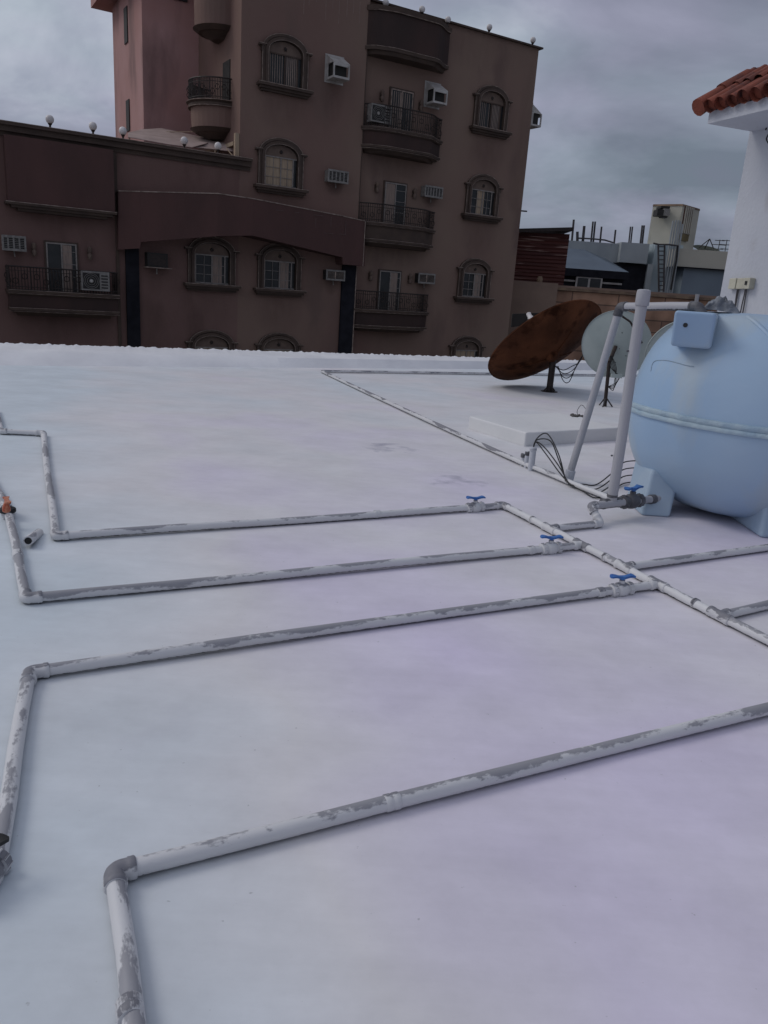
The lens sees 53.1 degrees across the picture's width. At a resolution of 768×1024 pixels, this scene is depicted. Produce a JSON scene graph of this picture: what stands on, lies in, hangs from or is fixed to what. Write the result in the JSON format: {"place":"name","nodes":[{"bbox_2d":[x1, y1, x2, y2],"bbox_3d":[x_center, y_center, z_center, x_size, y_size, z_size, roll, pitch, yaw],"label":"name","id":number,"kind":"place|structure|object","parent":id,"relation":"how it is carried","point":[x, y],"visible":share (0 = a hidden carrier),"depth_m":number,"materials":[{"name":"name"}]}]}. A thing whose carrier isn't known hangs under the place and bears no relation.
{"place":"outdoors","nodes":[
{"label":"outdoors","id":0,"kind":"place"},
{"bbox_2d":[0,0,542,357],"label":"apartment building","id":1,"kind":"structure","parent":0,"point":[259,230],"depth_m":27.20,"materials":[{"name":"brown paint"}]},
{"bbox_2d":[1,234,26,256],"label":"window air conditioner","id":2,"kind":"object","parent":1,"relation":"attached to","point":[13,243],"depth_m":23.00,"materials":[{"name":"white paint"}]},
{"bbox_2d":[31,243,36,255],"bbox_3d":[-10.710,-8.029,23.491,0.140,0.400,0.190,-6,19,-30],"label":"wall sconce","id":3,"kind":"object","parent":1,"relation":"attached to","point":[34,251],"depth_m":23.43,"materials":[{"name":"grey metal"}]},
{"bbox_2d":[45,115,53,126],"bbox_3d":[-9.954,-11.625,22.878,0.245,0.374,0.241,-6,19,-30],"label":"globe lamp","id":4,"kind":"object","parent":1,"relation":"on","point":[49,119],"visible":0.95,"depth_m":22.79,"materials":[{"name":"white glass"}]},
{"bbox_2d":[44,240,79,291],"bbox_3d":[-10.080,-7.684,24.056,0.990,1.490,0.083,-6,19,-30],"label":"door","id":5,"kind":"structure","parent":1,"relation":"in","point":[57,254],"depth_m":24.00,"materials":[{"name":"white glass"}]},
{"bbox_2d":[87,247,91,259],"bbox_3d":[-9.314,-8.186,24.298,0.140,0.400,0.190,-6,19,-30],"label":"wall sconce","id":6,"kind":"object","parent":1,"relation":"attached to","point":[89,251],"depth_m":24.24,"materials":[{"name":"metal"}]},
{"bbox_2d":[89,122,96,133],"bbox_3d":[-8.903,-11.729,23.491,0.245,0.374,0.241,-6,19,-30],"label":"globe lamp","id":7,"kind":"object","parent":1,"relation":"on","point":[93,126],"visible":0.95,"depth_m":23.41,"materials":[{"name":"white glass"}]},
{"bbox_2d":[79,271,109,291],"bbox_3d":[-9.099,-7.267,24.166,0.840,0.580,0.324,-6,19,-30],"label":"outdoor condenser","id":8,"kind":"object","parent":1,"relation":"attached to","point":[94,281],"visible":1,"depth_m":24.04,"materials":[{"name":"white paint"}]},
{"bbox_2d":[119,127,126,137],"bbox_3d":[-8.138,-11.805,23.938,0.245,0.374,0.241,-6,19,-30],"label":"globe lamp","id":9,"kind":"object","parent":1,"relation":"on","point":[122,131],"visible":0.92,"depth_m":23.85,"materials":[{"name":"white glass"}]},
{"bbox_2d":[123,5,127,44],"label":"window","id":10,"kind":"structure","parent":1,"relation":"in","point":[125,11],"depth_m":29.02,"materials":[{"name":"grey glass"}]},
{"bbox_2d":[126,99,129,131],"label":"window","id":11,"kind":"structure","parent":1,"relation":"in","point":[127,101],"depth_m":29.87,"materials":[{"name":"grey glass"}]},
{"bbox_2d":[143,252,171,273],"bbox_3d":[-7.455,-8.180,25.305,0.830,0.662,0.420,-6,19,-30],"label":"window air conditioner","id":12,"kind":"object","parent":1,"relation":"attached to","point":[156,260],"depth_m":25.14,"materials":[{"name":"black metal"}]},
{"bbox_2d":[128,128,233,154],"bbox_3d":[-7.070,-12.697,27.088,3.746,1.882,3.066,1,16,-12],"label":"shade sail","id":13,"kind":"object","parent":1,"relation":"on","point":[164,136],"visible":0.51,"depth_m":26.57,"materials":[{"name":"beige fabric"}]},
{"bbox_2d":[180,137,187,147],"bbox_3d":[-6.476,-11.969,24.907,0.245,0.374,0.241,-6,19,-30],"label":"globe lamp","id":14,"kind":"object","parent":1,"relation":"on","point":[184,141],"visible":0.96,"depth_m":24.82,"materials":[{"name":"white glass"}]},
{"bbox_2d":[184,330,237,349],"bbox_3d":[-6.059,-5.504,27.120,1.970,1.810,0.308,-6,19,-30],"label":"window","id":15,"kind":"structure","parent":1,"relation":"in","point":[199,340],"depth_m":27.03,"materials":[{"name":"brown glass"}]},
{"bbox_2d":[183,237,241,292],"bbox_3d":[-5.852,-8.476,26.261,1.970,1.810,0.308,-6,19,-30],"label":"window","id":16,"kind":"structure","parent":1,"relation":"in","point":[210,264],"depth_m":26.34,"materials":[{"name":"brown glass"}]},
{"bbox_2d":[214,142,221,152],"bbox_3d":[-5.504,-12.066,25.474,0.245,0.374,0.241,-6,19,-30],"label":"globe lamp","id":17,"kind":"object","parent":1,"relation":"on","point":[218,146],"visible":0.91,"depth_m":25.39,"materials":[{"name":"white glass"}]},
{"bbox_2d":[223,59,229,99],"bbox_3d":[-5.401,-14.707,26.308,0.025,1.310,0.700,-6,19,-30],"label":"door","id":18,"kind":"structure","parent":1,"relation":"in","point":[226,65],"depth_m":26.20,"materials":[{"name":"grey metal"}]},
{"bbox_2d":[254,333,303,351],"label":"window","id":19,"kind":"structure","parent":1,"relation":"in","point":[270,342],"depth_m":28.32,"materials":[{"name":"brown glass"}]},
{"bbox_2d":[253,244,306,297],"bbox_3d":[-3.702,-8.670,27.521,1.970,1.810,0.308,-6,19,-30],"label":"window","id":20,"kind":"structure","parent":1,"relation":"in","point":[277,269],"depth_m":27.59,"materials":[{"name":"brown glass"}]},
{"bbox_2d":[253,138,308,197],"bbox_3d":[-3.525,-11.943,26.543,1.970,1.810,0.308,-6,19,-30],"label":"window","id":21,"kind":"structure","parent":1,"relation":"in","point":[278,165],"depth_m":26.61,"materials":[{"name":"beige glass"}]},
{"bbox_2d":[256,33,313,99],"bbox_3d":[-3.271,-14.976,25.693,1.970,1.810,0.308,-6,19,-30],"label":"window","id":22,"kind":"structure","parent":1,"relation":"in","point":[283,72],"depth_m":25.76,"materials":[{"name":"brown glass"}]},
{"bbox_2d":[323,269,344,284],"bbox_3d":[-1.872,-8.737,28.616,0.780,0.543,0.330,-6,19,-30],"label":"window air conditioner","id":23,"kind":"object","parent":1,"relation":"attached to","point":[334,275],"depth_m":28.46,"materials":[{"name":"white metal"}]},
{"bbox_2d":[324,169,348,187],"bbox_3d":[-1.715,-11.970,27.639,0.820,0.583,0.330,-6,19,-30],"label":"window air conditioner","id":24,"kind":"object","parent":1,"relation":"attached to","point":[336,176],"depth_m":27.49,"materials":[{"name":"white metal"}]},
{"bbox_2d":[324,53,349,85],"bbox_3d":[-1.585,-15.280,26.456,0.720,0.905,0.600,-6,19,-30],"label":"window air conditioner","id":25,"kind":"object","parent":1,"relation":"attached to","point":[336,67],"depth_m":26.40,"materials":[{"name":"white paint"}]},
{"bbox_2d":[368,270,372,280],"bbox_3d":[-0.516,-9.138,29.709,0.140,0.400,0.190,-6,19,-30],"label":"wall sconce","id":26,"kind":"object","parent":1,"relation":"attached to","point":[370,274],"depth_m":29.65,"materials":[{"name":"grey metal"}]},
{"bbox_2d":[374,182,378,192],"bbox_3d":[-0.260,-12.190,28.853,0.140,0.400,0.190,-6,19,-30],"label":"wall sconce","id":27,"kind":"object","parent":1,"relation":"attached to","point":[376,190],"depth_m":28.80,"materials":[{"name":"brown metal"}]},
{"bbox_2d":[367,103,391,125],"bbox_3d":[-0.159,-14.347,27.715,0.840,0.580,0.324,-6,19,-30],"label":"outdoor condenser","id":28,"kind":"object","parent":1,"relation":"attached to","point":[375,112],"visible":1,"depth_m":27.56,"materials":[{"name":"white paint"}]},
{"bbox_2d":[379,90,384,101],"bbox_3d":[-0.071,-15.160,27.984,0.140,0.400,0.190,-6,19,-30],"label":"wall sconce","id":29,"kind":"object","parent":1,"relation":"attached to","point":[381,98],"depth_m":27.94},
{"bbox_2d":[383,0,388,5],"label":"globe lamp","id":30,"kind":"object","parent":1,"relation":"on","point":[385,2],"visible":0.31,"depth_m":26.95,"materials":[{"name":"white glass"}]},
{"bbox_2d":[376,269,401,309],"bbox_3d":[0.200,-8.772,30.332,1.060,1.510,0.083,-6,19,-30],"label":"door","id":31,"kind":"structure","parent":1,"relation":"in","point":[388,280],"depth_m":30.27,"materials":[{"name":"white glass"}]},
{"bbox_2d":[381,180,407,223],"bbox_3d":[0.403,-11.815,29.447,1.040,1.560,0.083,-6,19,-30],"label":"door","id":32,"kind":"structure","parent":1,"relation":"in","point":[394,193],"depth_m":29.37,"materials":[{"name":"white glass"}]},
{"bbox_2d":[387,86,414,131],"bbox_3d":[0.626,-14.888,28.564,1.060,1.510,0.083,-6,19,-30],"label":"door","id":33,"kind":"structure","parent":1,"relation":"in","point":[398,97],"depth_m":28.50,"materials":[{"name":"white glass"}]},
{"bbox_2d":[407,274,411,283],"bbox_3d":[1.034,-9.291,30.613,0.140,0.400,0.190,-6,19,-30],"label":"wall sconce","id":34,"kind":"object","parent":1,"relation":"attached to","point":[409,280],"depth_m":30.56,"materials":[{"name":"grey metal"}]},
{"bbox_2d":[412,188,416,198],"bbox_3d":[1.184,-12.314,29.702,0.140,0.400,0.190,-6,19,-30],"label":"wall sconce","id":35,"kind":"object","parent":1,"relation":"attached to","point":[414,192],"depth_m":29.65,"materials":[{"name":"brown metal"}]},
{"bbox_2d":[418,99,422,110],"bbox_3d":[1.390,-15.266,28.848,0.140,0.400,0.190,-6,19,-30],"label":"wall sconce","id":36,"kind":"object","parent":1,"relation":"attached to","point":[420,107],"depth_m":28.80,"materials":[{"name":"brown metal"}]},
{"bbox_2d":[419,6,424,13],"bbox_3d":[1.357,-17.870,27.408,0.226,0.346,0.223,-6,19,-30],"label":"globe lamp","id":37,"kind":"object","parent":1,"relation":"on","point":[422,9],"visible":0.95,"depth_m":27.32,"materials":[{"name":"white glass"}]},
{"bbox_2d":[415,273,435,287],"bbox_3d":[1.639,-9.312,30.906,0.800,0.563,0.310,-6,19,-30],"label":"window air conditioner","id":38,"kind":"object","parent":1,"relation":"attached to","point":[425,278],"depth_m":30.75,"materials":[{"name":"white metal"}]},
{"bbox_2d":[421,185,442,202],"bbox_3d":[1.860,-12.405,30.003,0.840,0.583,0.330,-6,19,-30],"label":"window air conditioner","id":39,"kind":"object","parent":1,"relation":"attached to","point":[430,192],"depth_m":29.85,"materials":[{"name":"white metal"}]},
{"bbox_2d":[423,80,447,109],"bbox_3d":[1.970,-15.674,28.820,0.720,0.905,0.600,-6,19,-30],"label":"window air conditioner","id":40,"kind":"object","parent":1,"relation":"attached to","point":[434,93],"depth_m":28.76,"materials":[{"name":"white paint"}]},
{"bbox_2d":[445,16,450,25],"bbox_3d":[2.349,-18.049,28.265,0.226,0.346,0.223,-6,19,-30],"label":"globe lamp","id":41,"kind":"object","parent":1,"relation":"on","point":[447,19],"visible":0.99,"depth_m":28.18,"materials":[{"name":"white glass"}]},
{"bbox_2d":[448,336,485,357],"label":"window","id":42,"kind":"structure","parent":1,"relation":"in","point":[461,346],"depth_m":32.93,"materials":[{"name":"brown glass"}]},
{"bbox_2d":[453,258,494,303],"bbox_3d":[3.835,-9.668,32.139,1.970,1.810,0.308,-6,19,-30],"label":"window","id":43,"kind":"structure","parent":1,"relation":"in","point":[473,280],"depth_m":32.21,"materials":[{"name":"brown glass"}]},
{"bbox_2d":[461,174,503,223],"bbox_3d":[4.069,-12.775,31.252,1.970,1.810,0.308,-6,19,-30],"label":"window","id":44,"kind":"structure","parent":1,"relation":"in","point":[482,197],"depth_m":31.31,"materials":[{"name":"brown glass"}]},
{"bbox_2d":[487,24,491,31],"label":"globe lamp","id":45,"kind":"object","parent":1,"relation":"on","point":[489,27],"visible":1,"depth_m":29.53,"materials":[{"name":"white glass"}]},
{"bbox_2d":[469,85,512,139],"bbox_3d":[4.301,-15.863,30.369,1.970,1.810,0.308,-6,19,-30],"label":"window","id":46,"kind":"structure","parent":1,"relation":"in","point":[491,110],"depth_m":30.43,"materials":[{"name":"brown glass"}]},
{"bbox_2d":[530,37,535,43],"bbox_3d":[5.953,-18.811,30.721,0.226,0.346,0.223,-6,19,-30],"label":"globe lamp","id":47,"kind":"object","parent":1,"relation":"on","point":[532,40],"visible":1,"depth_m":30.64,"materials":[{"name":"white glass"}]},
{"bbox_2d":[530,105,541,128],"bbox_3d":[6.137,-16.417,31.959,0.600,0.905,0.720,-6,19,-30],"label":"window air conditioner","id":48,"kind":"object","parent":1,"relation":"attached to","point":[536,114],"depth_m":31.78,"materials":[{"name":"white paint"}]},
{"bbox_2d":[514,227,573,284],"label":"rusty shed","id":49,"kind":"structure","parent":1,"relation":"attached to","point":[542,252],"depth_m":36.88,"materials":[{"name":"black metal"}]},
{"bbox_2d":[0,0,767,251],"label":"sky","id":50,"kind":"structure","parent":0,"point":[620,135],"materials":[{"name":"grey"}]},
{"bbox_2d":[563,248,629,289],"bbox_3d":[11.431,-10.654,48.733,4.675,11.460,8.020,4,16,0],"label":"shed roof","id":51,"kind":"structure","parent":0,"point":[584,268],"depth_m":44.04,"materials":[{"name":"metal"}]},
{"bbox_2d":[575,276,602,287],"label":"window","id":52,"kind":"structure","parent":51,"relation":"in","point":[592,282],"depth_m":43.87,"materials":[{"name":"black glass"}]},
{"bbox_2d":[568,220,683,292],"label":"concrete building","id":53,"kind":"structure","parent":0,"point":[638,262],"depth_m":48.06,"materials":[{"name":"concrete"}]},
{"bbox_2d":[556,285,716,359],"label":"boundary wall","id":54,"kind":"structure","parent":0,"point":[605,300],"depth_m":36.41,"materials":[{"name":"stone"}]},
{"bbox_2d":[661,220,683,292],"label":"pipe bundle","id":55,"kind":"object","parent":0,"point":[674,268],"visible":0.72,"depth_m":45.59,"materials":[{"name":"grey metal"}]},
{"bbox_2d":[653,243,678,291],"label":"ladder","id":56,"kind":"object","parent":55,"relation":"attached to","point":[659,268],"visible":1,"depth_m":45.50,"materials":[{"name":"metal"}]},
{"bbox_2d":[667,248,727,295],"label":"flat roofed building","id":57,"kind":"structure","parent":0,"point":[700,272],"depth_m":46.65,"materials":[{"name":"grey concrete"}]},
{"bbox_2d":[693,239,719,250],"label":"satellite dish","id":58,"kind":"object","parent":57,"relation":"on","point":[702,247],"visible":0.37,"depth_m":47.76,"materials":[{"name":"grey metal"}]},
{"label":"ground","id":59,"kind":"structure","parent":0,"visible":0},
{"bbox_2d":[0,365,767,1023],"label":"roof deck","id":60,"kind":"structure","parent":59,"relation":"on","point":[626,887],"depth_m":3.07,"materials":[{"name":"white paint"}]},
{"bbox_2d":[23,529,43,544],"bbox_3d":[-2.184,0.152,4.793,0.060,0.098,0.300,1,16,-12],"label":"pipe offcut","id":61,"kind":"object","parent":60,"relation":"on","point":[33,537],"visible":1,"depth_m":4.69,"materials":[{"name":"white plastic"}]},
{"bbox_2d":[0,415,497,540],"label":"branch pipe","id":62,"kind":"object","parent":60,"relation":"on","point":[57,534],"visible":1,"depth_m":5.48,"materials":[{"name":"white plastic"}]},
{"bbox_2d":[0,487,574,603],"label":"branch pipe","id":63,"kind":"object","parent":60,"relation":"on","point":[26,595],"visible":1,"depth_m":4.46,"materials":[{"name":"white plastic"}]},
{"bbox_2d":[0,342,639,369],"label":"roof kerb","id":64,"kind":"structure","parent":60,"relation":"on","point":[23,354],"depth_m":15.31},
{"bbox_2d":[0,573,651,883],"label":"branch pipe","id":65,"kind":"object","parent":60,"relation":"on","point":[29,677],"visible":1,"depth_m":3.45,"materials":[{"name":"white plastic"}]},
{"bbox_2d":[103,702,767,1023],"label":"branch pipe","id":66,"kind":"object","parent":60,"relation":"on","point":[119,874],"visible":1,"depth_m":2.38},
{"bbox_2d":[321,370,636,498],"bbox_3d":[2.372,-2.593,14.743,6.878,0.419,15.625,11,18,23],"label":"conduit","id":67,"kind":"object","parent":60,"relation":"on","point":[527,460],"visible":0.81,"depth_m":8.40,"materials":[{"name":"white paint"}]},
{"bbox_2d":[469,413,617,445],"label":"plinth","id":68,"kind":"structure","parent":60,"relation":"on","point":[528,429],"depth_m":9.58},
{"bbox_2d":[570,405,585,416],"bbox_3d":[2.668,-1.376,10.495,0.230,0.180,0.158,4,16,0],"label":"rubble","id":69,"kind":"object","parent":68,"relation":"on","point":[575,415],"visible":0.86,"depth_m":10.48,"materials":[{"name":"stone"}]},
{"bbox_2d":[488,299,601,392],"bbox_3d":[3.013,-3.148,14.457,2.270,1.724,1.697,-3,18,-24],"label":"satellite dish","id":70,"kind":"object","parent":60,"relation":"on","point":[550,338],"visible":0.94,"depth_m":13.99,"materials":[{"name":"metal"}]},
{"bbox_2d":[559,289,660,530],"bbox_3d":[1.806,-0.771,5.844,1.299,1.786,0.191,-9,21,-38],"label":"outlet pipe","id":71,"kind":"object","parent":60,"relation":"on","point":[632,500],"visible":1,"depth_m":5.93,"materials":[{"name":"white plastic"}]},
{"bbox_2d":[581,310,651,406],"bbox_3d":[3.926,-2.599,13.031,1.103,1.599,0.605,4,16,0],"label":"satellite dish","id":72,"kind":"object","parent":60,"relation":"on","point":[595,334],"visible":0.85,"depth_m":12.94,"materials":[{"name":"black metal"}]},
{"bbox_2d":[494,501,767,645],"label":"header pipe","id":73,"kind":"object","parent":60,"relation":"on","point":[725,616],"visible":0.9,"depth_m":4.74,"materials":[{"name":"white plastic"}]},
{"bbox_2d":[565,301,706,479],"bbox_3d":[2.200,-0.978,6.773,0.230,1.748,1.209,-7,20,-35],"label":"filling pipe","id":74,"kind":"object","parent":60,"relation":"on","point":[626,306],"visible":0.9,"depth_m":6.97,"materials":[{"name":"white paint"}]},
{"bbox_2d":[644,322,672,358],"bbox_3d":[4.054,-1.845,10.509,1.014,1.552,0.410,4,16,0],"label":"satellite dish","id":75,"kind":"object","parent":60,"relation":"on","point":[657,336],"visible":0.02,"depth_m":10.34,"materials":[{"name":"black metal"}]},
{"bbox_2d":[628,310,767,537],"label":"water tank","id":76,"kind":"object","parent":60,"relation":"on","point":[698,431],"visible":0.94,"depth_m":5.91,"materials":[{"name":"paint"}]},
{"bbox_2d":[705,296,739,312],"bbox_3d":[2.723,-1.667,6.179,0.292,0.141,0.240,11,18,23],"label":"cloth","id":77,"kind":"object","parent":76,"relation":"on","point":[719,303],"visible":0.88,"depth_m":6.10,"materials":[{"name":"grey fabric"}]},
{"bbox_2d":[635,544,767,568],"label":"branch pipe","id":78,"kind":"object","parent":60,"relation":"on","point":[643,564],"visible":0.99,"depth_m":5.28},
{"bbox_2d":[692,64,767,314],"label":"stair house","id":79,"kind":"structure","parent":60,"relation":"on","point":[739,101],"depth_m":7.76,"materials":[{"name":"white paint"}]},
{"bbox_2d":[728,278,755,312],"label":"junction boxes","id":80,"kind":"object","parent":79,"relation":"attached to","point":[741,283],"visible":0.77,"depth_m":7.98,"materials":[{"name":"plastic"}]},
{"bbox_2d":[730,600,767,616],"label":"branch pipe","id":81,"kind":"object","parent":60,"relation":"on","point":[749,609],"visible":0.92,"depth_m":4.39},
{"bbox_2d":[508,276,557,334],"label":"plastered wall","id":82,"kind":"structure","parent":59,"relation":"on","point":[539,296],"depth_m":35.70,"materials":[{"name":"paint"}]},
{"bbox_2d":[647,204,699,248],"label":"rooftop tower","id":83,"kind":"structure","parent":59,"relation":"on","point":[660,228],"depth_m":52.04,"materials":[{"name":"stone"}]},
{"bbox_2d":[653,206,670,218],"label":"window air conditioner","id":84,"kind":"object","parent":83,"relation":"attached to","point":[663,212],"depth_m":50.72,"materials":[{"name":"metal"}]},
{"bbox_2d":[679,206,694,241],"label":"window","id":85,"kind":"structure","parent":83,"relation":"in","point":[688,214],"depth_m":51.84,"materials":[{"name":"grey metal"}]}
]}

